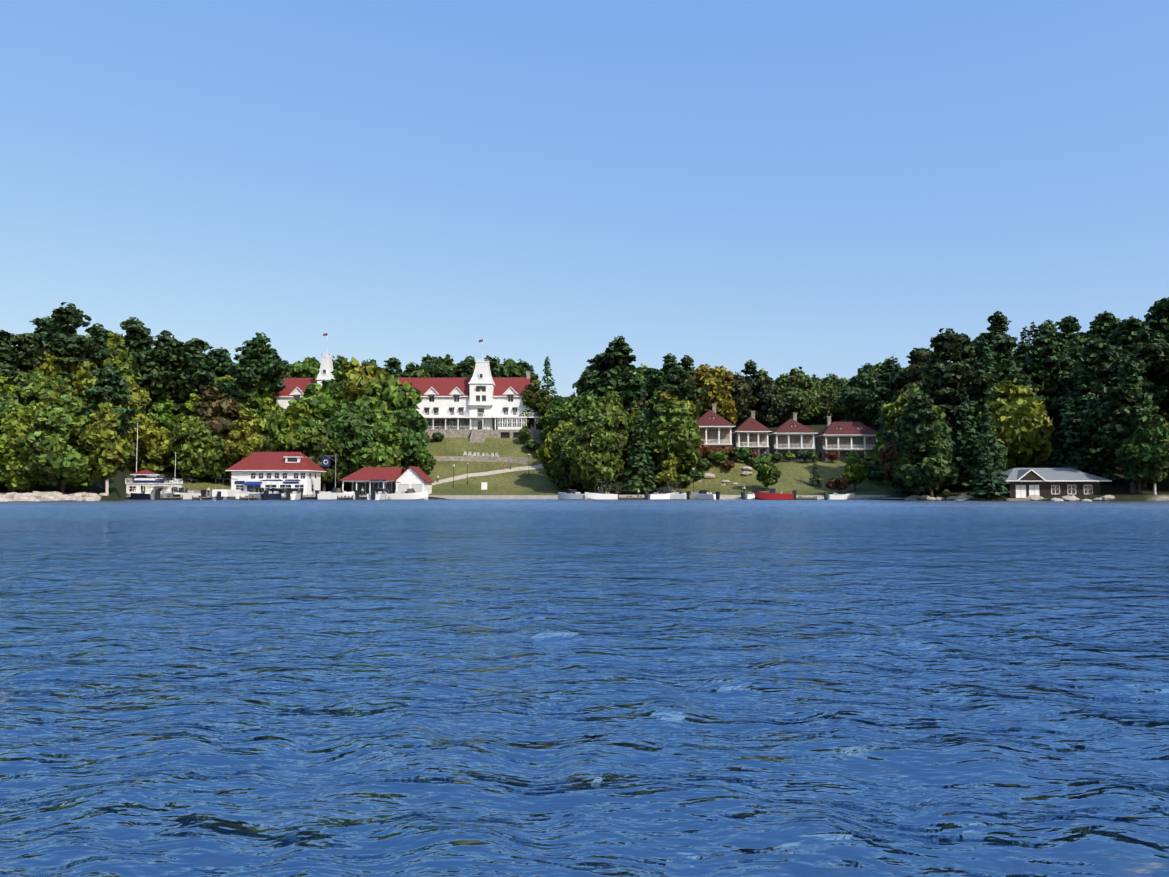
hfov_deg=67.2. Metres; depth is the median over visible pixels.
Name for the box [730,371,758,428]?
deciduous tree
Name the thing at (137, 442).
marina flagpole
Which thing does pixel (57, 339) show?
pine tree
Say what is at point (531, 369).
spruce tree
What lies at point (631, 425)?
deciduous tree
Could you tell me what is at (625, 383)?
pine tree
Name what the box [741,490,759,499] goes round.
boat
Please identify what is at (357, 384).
deciduous tree
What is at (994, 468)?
spruce tree
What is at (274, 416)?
deciduous tree
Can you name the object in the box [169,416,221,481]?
deciduous tree
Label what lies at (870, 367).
pine tree
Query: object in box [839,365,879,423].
deciduous tree
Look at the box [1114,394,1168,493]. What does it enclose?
tall deciduous tree
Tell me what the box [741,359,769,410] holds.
pine tree
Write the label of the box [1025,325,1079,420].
pine tree
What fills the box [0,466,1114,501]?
shore rocks
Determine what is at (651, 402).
deciduous tree
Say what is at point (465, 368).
deciduous tree
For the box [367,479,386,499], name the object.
boat
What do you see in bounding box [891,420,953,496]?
deciduous tree
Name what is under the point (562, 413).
deciduous tree
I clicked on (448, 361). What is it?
tall deciduous tree
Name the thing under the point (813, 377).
tall deciduous tree
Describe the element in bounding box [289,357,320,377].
deciduous tree
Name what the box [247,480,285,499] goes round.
boat
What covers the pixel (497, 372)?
deciduous tree
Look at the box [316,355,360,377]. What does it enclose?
deciduous tree
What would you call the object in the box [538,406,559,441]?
deciduous tree
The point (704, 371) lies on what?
deciduous tree
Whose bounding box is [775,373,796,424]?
deciduous tree
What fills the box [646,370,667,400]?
deciduous tree
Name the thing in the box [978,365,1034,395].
deciduous tree
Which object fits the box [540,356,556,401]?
spruce tree
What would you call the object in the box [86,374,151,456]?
deciduous tree
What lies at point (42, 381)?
deciduous tree
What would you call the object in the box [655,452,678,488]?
birch tree
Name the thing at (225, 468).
deciduous tree
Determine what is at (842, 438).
cottage
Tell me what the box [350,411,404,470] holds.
deciduous tree
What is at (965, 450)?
spruce tree
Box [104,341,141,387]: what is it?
deciduous tree
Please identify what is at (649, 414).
deciduous tree
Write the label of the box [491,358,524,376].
deciduous tree
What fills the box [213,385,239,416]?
pine tree
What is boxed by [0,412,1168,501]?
terrain ground
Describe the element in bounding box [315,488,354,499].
boat
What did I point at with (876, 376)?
deciduous tree
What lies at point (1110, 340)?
pine tree
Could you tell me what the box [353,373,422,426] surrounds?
deciduous tree
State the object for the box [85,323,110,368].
pine tree
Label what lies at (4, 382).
tall deciduous tree
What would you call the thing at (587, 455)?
deciduous tree
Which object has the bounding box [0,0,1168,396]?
sky
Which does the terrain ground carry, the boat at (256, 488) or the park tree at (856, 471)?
the park tree at (856, 471)
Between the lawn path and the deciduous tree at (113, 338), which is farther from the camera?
the deciduous tree at (113, 338)
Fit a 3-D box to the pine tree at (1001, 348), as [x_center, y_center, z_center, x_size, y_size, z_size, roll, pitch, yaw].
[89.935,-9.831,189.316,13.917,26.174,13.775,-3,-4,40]
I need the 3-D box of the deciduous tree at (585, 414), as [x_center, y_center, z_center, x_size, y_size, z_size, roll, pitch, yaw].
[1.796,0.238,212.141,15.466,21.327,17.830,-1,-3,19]
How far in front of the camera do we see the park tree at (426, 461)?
206.58 m
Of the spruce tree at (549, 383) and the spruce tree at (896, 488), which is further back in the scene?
the spruce tree at (549, 383)
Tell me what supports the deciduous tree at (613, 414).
on the terrain ground
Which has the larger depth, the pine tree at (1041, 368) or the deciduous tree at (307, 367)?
the deciduous tree at (307, 367)
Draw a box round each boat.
[130,486,184,499]
[150,479,174,499]
[174,479,205,499]
[212,478,240,499]
[235,488,262,499]
[241,487,263,492]
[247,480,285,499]
[260,479,282,499]
[273,488,302,499]
[281,479,300,499]
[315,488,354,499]
[319,488,359,499]
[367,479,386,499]
[382,481,406,499]
[389,488,427,499]
[558,489,589,499]
[585,481,618,499]
[644,490,674,499]
[655,481,689,499]
[691,490,719,499]
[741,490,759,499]
[755,488,796,499]
[824,490,854,499]
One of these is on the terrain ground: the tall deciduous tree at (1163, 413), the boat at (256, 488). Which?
the tall deciduous tree at (1163, 413)
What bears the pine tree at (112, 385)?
on the terrain ground
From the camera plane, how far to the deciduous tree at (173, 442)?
217.97 m
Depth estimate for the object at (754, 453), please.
207.49 m
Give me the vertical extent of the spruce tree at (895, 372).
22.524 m
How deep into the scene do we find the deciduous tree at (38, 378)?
191.12 m
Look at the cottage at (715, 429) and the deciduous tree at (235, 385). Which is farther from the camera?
the deciduous tree at (235, 385)
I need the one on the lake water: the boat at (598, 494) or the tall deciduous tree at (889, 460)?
the boat at (598, 494)
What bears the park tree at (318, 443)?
on the terrain ground
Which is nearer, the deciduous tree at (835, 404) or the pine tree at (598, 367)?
the pine tree at (598, 367)
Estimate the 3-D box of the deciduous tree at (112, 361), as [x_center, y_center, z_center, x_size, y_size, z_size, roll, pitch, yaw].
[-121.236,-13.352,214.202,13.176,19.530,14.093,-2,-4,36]
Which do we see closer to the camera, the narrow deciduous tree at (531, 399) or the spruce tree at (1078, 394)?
the spruce tree at (1078, 394)
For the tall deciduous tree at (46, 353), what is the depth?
199.48 m
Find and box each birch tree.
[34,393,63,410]
[73,360,124,407]
[77,402,135,494]
[190,410,205,419]
[259,381,283,414]
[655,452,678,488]
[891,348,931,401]
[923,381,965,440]
[1129,415,1168,494]
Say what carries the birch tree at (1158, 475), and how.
on the terrain ground
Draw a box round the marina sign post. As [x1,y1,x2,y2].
[322,454,335,487]
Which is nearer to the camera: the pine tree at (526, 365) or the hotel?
the hotel
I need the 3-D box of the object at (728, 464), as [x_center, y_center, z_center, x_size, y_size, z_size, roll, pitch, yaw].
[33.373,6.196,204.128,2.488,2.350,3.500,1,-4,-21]
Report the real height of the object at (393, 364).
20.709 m
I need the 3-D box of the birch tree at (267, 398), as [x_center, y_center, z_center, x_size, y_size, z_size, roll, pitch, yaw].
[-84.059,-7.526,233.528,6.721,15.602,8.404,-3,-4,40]
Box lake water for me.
[0,499,1168,876]
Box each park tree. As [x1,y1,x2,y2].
[300,422,346,491]
[412,446,436,472]
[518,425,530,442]
[752,456,781,490]
[840,451,868,490]
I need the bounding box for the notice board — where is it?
[481,482,486,492]
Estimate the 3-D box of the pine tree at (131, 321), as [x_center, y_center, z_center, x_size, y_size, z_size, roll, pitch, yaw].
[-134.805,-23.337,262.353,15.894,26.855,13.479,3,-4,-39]
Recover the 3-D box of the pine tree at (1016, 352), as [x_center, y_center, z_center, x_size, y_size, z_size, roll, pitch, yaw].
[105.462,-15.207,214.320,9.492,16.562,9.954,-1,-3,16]
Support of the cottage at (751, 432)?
on the terrain ground
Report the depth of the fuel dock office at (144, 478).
185.06 m
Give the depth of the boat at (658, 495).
176.51 m
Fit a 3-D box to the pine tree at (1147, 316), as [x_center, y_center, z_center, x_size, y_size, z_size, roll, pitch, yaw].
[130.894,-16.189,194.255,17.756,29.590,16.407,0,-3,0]
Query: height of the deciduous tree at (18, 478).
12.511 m
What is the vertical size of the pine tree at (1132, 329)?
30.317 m
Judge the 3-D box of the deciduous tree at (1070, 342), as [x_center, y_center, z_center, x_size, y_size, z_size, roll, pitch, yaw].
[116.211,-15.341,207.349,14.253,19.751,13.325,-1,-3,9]
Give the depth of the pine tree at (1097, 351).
173.22 m
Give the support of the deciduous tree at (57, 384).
on the terrain ground
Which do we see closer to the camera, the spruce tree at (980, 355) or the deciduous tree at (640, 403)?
the spruce tree at (980, 355)
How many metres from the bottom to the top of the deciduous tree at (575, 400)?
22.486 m
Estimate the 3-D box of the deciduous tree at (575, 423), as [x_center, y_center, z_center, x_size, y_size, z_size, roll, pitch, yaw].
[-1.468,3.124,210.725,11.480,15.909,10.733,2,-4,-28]
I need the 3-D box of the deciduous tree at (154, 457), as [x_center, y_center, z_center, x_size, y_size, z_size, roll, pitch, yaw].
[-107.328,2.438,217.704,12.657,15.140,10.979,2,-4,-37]
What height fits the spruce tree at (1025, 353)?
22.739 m
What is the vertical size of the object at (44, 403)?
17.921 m
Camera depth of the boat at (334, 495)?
175.37 m
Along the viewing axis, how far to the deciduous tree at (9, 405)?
170.80 m
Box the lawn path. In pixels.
[432,464,697,485]
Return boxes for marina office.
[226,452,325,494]
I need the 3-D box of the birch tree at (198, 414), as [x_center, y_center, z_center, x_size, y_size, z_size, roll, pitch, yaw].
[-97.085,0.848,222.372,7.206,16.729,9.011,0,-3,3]
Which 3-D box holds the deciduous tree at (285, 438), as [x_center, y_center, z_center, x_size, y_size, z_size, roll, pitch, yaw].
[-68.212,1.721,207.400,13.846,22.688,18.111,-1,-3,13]
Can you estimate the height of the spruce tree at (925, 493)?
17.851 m
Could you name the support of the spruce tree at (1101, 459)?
on the terrain ground
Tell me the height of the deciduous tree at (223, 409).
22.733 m
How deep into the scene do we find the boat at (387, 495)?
175.87 m
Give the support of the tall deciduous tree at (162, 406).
on the terrain ground
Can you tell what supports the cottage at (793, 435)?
on the terrain ground
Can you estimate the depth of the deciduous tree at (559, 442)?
196.55 m
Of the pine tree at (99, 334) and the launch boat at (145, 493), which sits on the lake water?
the launch boat at (145, 493)
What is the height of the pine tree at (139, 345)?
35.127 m
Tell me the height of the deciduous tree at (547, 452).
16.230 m
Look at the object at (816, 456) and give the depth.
212.64 m
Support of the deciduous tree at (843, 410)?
on the terrain ground
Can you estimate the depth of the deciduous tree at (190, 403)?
226.91 m
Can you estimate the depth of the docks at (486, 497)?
183.11 m
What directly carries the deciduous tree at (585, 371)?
on the terrain ground
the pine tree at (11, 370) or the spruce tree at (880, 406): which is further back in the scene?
the spruce tree at (880, 406)
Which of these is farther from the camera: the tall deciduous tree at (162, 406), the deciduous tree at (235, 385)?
the deciduous tree at (235, 385)
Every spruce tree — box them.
[529,365,534,376]
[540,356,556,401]
[581,409,615,489]
[618,408,657,493]
[809,458,821,485]
[872,372,891,425]
[877,357,900,429]
[893,398,915,493]
[903,482,949,494]
[949,393,986,488]
[960,338,996,453]
[966,406,1010,497]
[1002,359,1014,375]
[1016,326,1047,413]
[1023,322,1040,394]
[1050,388,1087,467]
[1051,394,1094,474]
[1057,370,1111,473]
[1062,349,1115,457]
[1085,418,1122,482]
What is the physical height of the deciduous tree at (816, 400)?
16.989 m
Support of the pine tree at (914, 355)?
on the terrain ground
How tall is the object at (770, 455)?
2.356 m
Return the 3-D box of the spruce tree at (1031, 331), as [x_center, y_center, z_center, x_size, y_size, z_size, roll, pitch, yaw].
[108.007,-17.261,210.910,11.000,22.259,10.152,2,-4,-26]
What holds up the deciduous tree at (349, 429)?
on the terrain ground
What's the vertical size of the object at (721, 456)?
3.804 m
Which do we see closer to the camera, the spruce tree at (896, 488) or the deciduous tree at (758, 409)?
the spruce tree at (896, 488)
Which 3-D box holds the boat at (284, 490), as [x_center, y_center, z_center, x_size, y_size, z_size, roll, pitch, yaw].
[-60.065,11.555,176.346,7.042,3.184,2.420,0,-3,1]
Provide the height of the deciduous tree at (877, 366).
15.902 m
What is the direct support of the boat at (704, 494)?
on the lake water
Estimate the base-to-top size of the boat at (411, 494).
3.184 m
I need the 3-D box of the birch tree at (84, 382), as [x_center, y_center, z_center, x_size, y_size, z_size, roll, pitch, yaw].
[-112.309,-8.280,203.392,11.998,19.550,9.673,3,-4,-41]
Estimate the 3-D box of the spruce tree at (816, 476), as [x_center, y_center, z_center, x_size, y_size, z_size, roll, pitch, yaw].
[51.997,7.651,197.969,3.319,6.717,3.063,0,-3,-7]
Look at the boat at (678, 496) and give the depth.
177.31 m
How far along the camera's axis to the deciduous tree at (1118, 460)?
163.91 m
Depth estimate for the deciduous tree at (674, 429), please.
201.32 m
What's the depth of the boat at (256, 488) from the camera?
176.47 m
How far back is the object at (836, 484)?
185.76 m
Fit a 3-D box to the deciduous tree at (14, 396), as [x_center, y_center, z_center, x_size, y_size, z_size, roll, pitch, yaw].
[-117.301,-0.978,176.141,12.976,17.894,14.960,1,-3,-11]
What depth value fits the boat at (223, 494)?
171.29 m
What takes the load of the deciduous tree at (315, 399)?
on the terrain ground
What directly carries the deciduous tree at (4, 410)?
on the terrain ground
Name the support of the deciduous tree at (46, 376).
on the terrain ground
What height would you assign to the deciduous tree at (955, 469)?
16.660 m
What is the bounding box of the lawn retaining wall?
[434,456,528,464]
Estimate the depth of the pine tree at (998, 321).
215.37 m
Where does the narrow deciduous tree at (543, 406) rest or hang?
on the terrain ground
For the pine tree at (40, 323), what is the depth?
211.78 m
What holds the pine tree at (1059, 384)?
on the terrain ground
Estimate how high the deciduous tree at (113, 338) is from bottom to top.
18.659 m
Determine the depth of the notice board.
195.94 m
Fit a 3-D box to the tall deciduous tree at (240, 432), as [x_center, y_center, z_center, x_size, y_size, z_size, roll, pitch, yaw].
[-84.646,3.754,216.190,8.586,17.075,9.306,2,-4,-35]
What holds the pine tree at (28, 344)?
on the terrain ground
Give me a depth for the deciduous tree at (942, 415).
180.43 m
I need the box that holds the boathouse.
[984,468,1111,500]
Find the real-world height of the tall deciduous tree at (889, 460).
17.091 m
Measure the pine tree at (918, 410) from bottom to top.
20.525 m
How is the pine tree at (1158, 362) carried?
on the terrain ground
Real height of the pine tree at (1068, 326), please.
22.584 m
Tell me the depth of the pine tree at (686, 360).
245.16 m
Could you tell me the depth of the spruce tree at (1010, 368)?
187.55 m
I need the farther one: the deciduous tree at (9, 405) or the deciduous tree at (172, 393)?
the deciduous tree at (172, 393)
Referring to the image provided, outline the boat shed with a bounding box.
[340,466,433,494]
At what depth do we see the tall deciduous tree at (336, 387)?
213.21 m
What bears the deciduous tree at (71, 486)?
on the terrain ground
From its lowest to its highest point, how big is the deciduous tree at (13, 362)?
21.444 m
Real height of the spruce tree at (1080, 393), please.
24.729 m
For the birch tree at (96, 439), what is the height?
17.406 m
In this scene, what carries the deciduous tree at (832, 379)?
on the terrain ground
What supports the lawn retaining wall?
on the terrain ground
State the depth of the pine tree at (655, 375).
249.23 m
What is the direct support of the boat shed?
on the terrain ground
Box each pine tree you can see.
[0,330,35,388]
[9,333,46,376]
[16,316,53,349]
[30,302,116,380]
[80,366,139,487]
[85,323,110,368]
[116,324,178,413]
[120,317,160,345]
[136,330,216,413]
[171,338,232,402]
[183,376,213,405]
[207,347,240,392]
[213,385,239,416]
[225,332,288,402]
[272,352,288,378]
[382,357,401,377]
[522,361,535,375]
[570,334,647,416]
[578,353,636,414]
[644,353,678,383]
[655,365,705,420]
[678,355,696,381]
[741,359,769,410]
[863,363,873,371]
[871,358,907,411]
[882,391,945,495]
[901,347,921,383]
[909,328,999,434]
[953,333,977,370]
[969,334,1040,407]
[973,311,1019,368]
[989,370,1044,467]
[1014,342,1024,362]
[1019,319,1064,359]
[1021,334,1075,412]
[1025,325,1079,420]
[1039,344,1076,443]
[1054,337,1123,476]
[1055,315,1081,339]
[1068,392,1111,474]
[1076,354,1155,492]
[1087,311,1121,344]
[1107,334,1129,344]
[1110,315,1168,408]
[1133,300,1168,414]
[1135,297,1168,385]
[1142,338,1168,414]
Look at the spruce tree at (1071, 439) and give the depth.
170.67 m
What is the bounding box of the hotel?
[274,332,540,442]
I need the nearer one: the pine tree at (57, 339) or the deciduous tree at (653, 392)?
the pine tree at (57, 339)
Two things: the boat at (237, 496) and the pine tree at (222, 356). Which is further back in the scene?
the pine tree at (222, 356)
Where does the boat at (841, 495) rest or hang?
on the lake water
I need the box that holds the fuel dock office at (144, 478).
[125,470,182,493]
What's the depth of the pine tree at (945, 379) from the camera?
183.64 m
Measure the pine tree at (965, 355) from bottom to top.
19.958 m
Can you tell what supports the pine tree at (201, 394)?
on the terrain ground
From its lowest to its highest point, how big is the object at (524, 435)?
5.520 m
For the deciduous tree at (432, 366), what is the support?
on the terrain ground
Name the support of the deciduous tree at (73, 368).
on the terrain ground
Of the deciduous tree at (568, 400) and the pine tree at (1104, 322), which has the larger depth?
the deciduous tree at (568, 400)
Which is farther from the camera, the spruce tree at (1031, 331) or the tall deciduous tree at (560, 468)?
the spruce tree at (1031, 331)
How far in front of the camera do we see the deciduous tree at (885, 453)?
175.62 m
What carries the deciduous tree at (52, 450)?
on the terrain ground
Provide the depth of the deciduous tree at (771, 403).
242.62 m
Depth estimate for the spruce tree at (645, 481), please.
190.17 m
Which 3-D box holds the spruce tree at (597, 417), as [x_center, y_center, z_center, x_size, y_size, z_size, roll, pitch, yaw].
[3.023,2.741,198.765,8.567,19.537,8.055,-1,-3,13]
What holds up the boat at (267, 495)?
on the lake water
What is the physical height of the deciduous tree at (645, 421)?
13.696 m
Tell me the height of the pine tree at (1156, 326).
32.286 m
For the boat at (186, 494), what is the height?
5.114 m
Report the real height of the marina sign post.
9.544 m
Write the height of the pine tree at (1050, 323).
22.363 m
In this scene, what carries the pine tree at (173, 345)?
on the terrain ground
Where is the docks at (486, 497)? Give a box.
[126,494,904,499]
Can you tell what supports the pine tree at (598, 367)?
on the terrain ground
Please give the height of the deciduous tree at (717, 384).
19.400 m
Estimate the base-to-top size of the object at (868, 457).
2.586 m
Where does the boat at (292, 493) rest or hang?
on the lake water
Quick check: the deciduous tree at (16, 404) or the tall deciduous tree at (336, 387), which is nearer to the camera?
the deciduous tree at (16, 404)
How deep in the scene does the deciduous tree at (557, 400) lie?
270.00 m
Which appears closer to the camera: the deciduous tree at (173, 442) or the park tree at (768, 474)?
the park tree at (768, 474)
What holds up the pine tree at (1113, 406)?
on the terrain ground
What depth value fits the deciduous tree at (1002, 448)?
168.02 m
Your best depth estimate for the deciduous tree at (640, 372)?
296.47 m
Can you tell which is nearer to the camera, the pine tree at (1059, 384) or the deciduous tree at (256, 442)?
the pine tree at (1059, 384)
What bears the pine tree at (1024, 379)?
on the terrain ground
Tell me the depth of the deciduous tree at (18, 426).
158.63 m
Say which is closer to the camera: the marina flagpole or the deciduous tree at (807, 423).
the marina flagpole
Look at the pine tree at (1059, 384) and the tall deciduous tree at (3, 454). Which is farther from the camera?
the pine tree at (1059, 384)
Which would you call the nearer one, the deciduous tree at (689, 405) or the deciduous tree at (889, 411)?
the deciduous tree at (889, 411)
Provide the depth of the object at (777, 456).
210.49 m
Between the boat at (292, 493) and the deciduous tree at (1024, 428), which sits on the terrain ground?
the deciduous tree at (1024, 428)
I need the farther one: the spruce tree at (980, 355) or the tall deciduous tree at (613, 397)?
the tall deciduous tree at (613, 397)
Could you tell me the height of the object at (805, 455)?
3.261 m
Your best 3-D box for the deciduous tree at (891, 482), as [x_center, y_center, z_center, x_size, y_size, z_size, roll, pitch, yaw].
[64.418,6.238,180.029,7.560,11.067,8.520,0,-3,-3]
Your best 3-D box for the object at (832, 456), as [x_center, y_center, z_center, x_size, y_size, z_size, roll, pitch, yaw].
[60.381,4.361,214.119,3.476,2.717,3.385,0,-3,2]
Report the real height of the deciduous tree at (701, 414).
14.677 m
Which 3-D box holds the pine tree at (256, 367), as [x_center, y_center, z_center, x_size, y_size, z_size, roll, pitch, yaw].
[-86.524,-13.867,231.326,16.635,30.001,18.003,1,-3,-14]
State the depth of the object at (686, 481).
198.45 m
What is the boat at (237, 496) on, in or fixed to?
on the lake water
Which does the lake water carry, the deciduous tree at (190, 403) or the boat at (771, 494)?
the boat at (771, 494)
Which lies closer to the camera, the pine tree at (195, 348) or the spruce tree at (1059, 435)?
the spruce tree at (1059, 435)
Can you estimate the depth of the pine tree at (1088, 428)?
169.66 m
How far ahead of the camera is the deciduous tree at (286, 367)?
271.04 m
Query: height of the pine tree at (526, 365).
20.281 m
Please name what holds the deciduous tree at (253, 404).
on the terrain ground
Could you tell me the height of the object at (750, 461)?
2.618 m
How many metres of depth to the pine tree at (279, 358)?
269.64 m
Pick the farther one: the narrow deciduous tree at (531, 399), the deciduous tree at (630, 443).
the narrow deciduous tree at (531, 399)
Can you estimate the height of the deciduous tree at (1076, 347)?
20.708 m
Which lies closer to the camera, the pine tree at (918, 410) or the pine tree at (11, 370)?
the pine tree at (918, 410)
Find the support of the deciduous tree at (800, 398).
on the terrain ground
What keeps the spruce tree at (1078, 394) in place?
on the terrain ground
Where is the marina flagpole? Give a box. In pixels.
[136,424,137,471]
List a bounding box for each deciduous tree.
[0,373,18,395]
[0,389,18,400]
[0,396,16,412]
[0,404,10,484]
[0,404,41,492]
[0,408,30,491]
[0,443,38,492]
[2,397,25,408]
[7,346,29,370]
[10,370,43,404]
[14,395,99,493]
[21,375,86,409]
[22,379,74,411]
[25,345,73,386]
[30,349,86,387]
[32,346,72,387]
[67,454,94,490]
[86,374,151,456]
[97,352,121,368]
[103,330,124,347]
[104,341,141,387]
[128,417,171,472]
[146,391,176,436]
[156,389,180,421]
[167,415,196,457]
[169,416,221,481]
[174,392,202,425]
[194,387,241,438]
[204,433,230,482]
[214,374,237,393]
[220,440,240,479]
[221,420,255,474]
[232,408,269,451]
[236,387,269,417]
[263,409,283,448]
[264,399,321,482]
[272,364,291,403]
[278,378,339,453]
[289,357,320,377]
[314,368,355,487]
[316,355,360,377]
[321,399,377,491]
[331,357,386,401]
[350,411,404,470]
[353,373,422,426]
[386,399,431,470]
[400,362,430,377]
[420,354,457,377]
[438,354,457,377]
[455,356,475,377]
[484,355,512,376]
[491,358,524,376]
[518,374,542,430]
[535,391,551,429]
[535,421,578,488]
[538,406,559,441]
[548,402,573,431]
[548,425,577,491]
[551,395,563,408]
[553,418,579,430]
[553,424,577,488]
[559,421,617,492]
[560,399,571,406]
[565,389,597,421]
[570,396,620,459]
[576,352,637,394]
[577,402,624,472]
[579,402,631,476]
[597,386,630,459]
[622,407,650,467]
[628,436,648,466]
[632,380,649,410]
[635,363,647,377]
[641,380,662,407]
[641,416,657,463]
[642,397,656,410]
[644,384,702,419]
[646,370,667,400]
[646,390,703,445]
[646,400,701,472]
[684,364,714,389]
[690,391,704,416]
[696,365,737,423]
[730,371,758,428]
[752,368,775,425]
[755,376,789,427]
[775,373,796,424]
[779,366,815,420]
[797,375,820,423]
[803,391,829,424]
[810,374,821,424]
[813,380,830,424]
[814,377,840,424]
[823,373,847,422]
[833,376,848,419]
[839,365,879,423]
[870,362,894,376]
[871,373,890,419]
[871,386,923,465]
[878,461,909,493]
[879,427,900,478]
[884,419,914,494]
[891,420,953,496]
[894,401,952,436]
[908,421,958,494]
[965,436,1007,485]
[967,336,981,368]
[975,378,1055,470]
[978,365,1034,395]
[1059,335,1090,415]
[1064,332,1093,345]
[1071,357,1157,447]
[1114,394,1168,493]
[1114,418,1168,486]
[1140,375,1168,418]
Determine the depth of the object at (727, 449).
205.44 m
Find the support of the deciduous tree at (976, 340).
on the terrain ground
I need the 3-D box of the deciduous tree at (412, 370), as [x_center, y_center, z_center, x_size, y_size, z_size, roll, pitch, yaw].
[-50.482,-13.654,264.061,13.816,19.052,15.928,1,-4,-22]
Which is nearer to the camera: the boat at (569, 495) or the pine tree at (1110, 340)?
the boat at (569, 495)
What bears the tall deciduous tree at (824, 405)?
on the terrain ground
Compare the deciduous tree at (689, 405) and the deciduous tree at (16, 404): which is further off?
the deciduous tree at (689, 405)
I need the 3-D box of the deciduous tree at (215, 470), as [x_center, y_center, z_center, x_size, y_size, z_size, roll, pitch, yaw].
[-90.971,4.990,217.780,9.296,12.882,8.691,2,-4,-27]
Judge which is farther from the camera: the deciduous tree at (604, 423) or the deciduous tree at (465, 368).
the deciduous tree at (465, 368)
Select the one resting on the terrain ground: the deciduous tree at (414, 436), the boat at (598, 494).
the deciduous tree at (414, 436)
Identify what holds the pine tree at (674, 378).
on the terrain ground
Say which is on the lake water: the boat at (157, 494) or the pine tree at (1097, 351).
the boat at (157, 494)
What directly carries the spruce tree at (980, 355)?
on the terrain ground
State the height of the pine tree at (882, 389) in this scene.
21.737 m

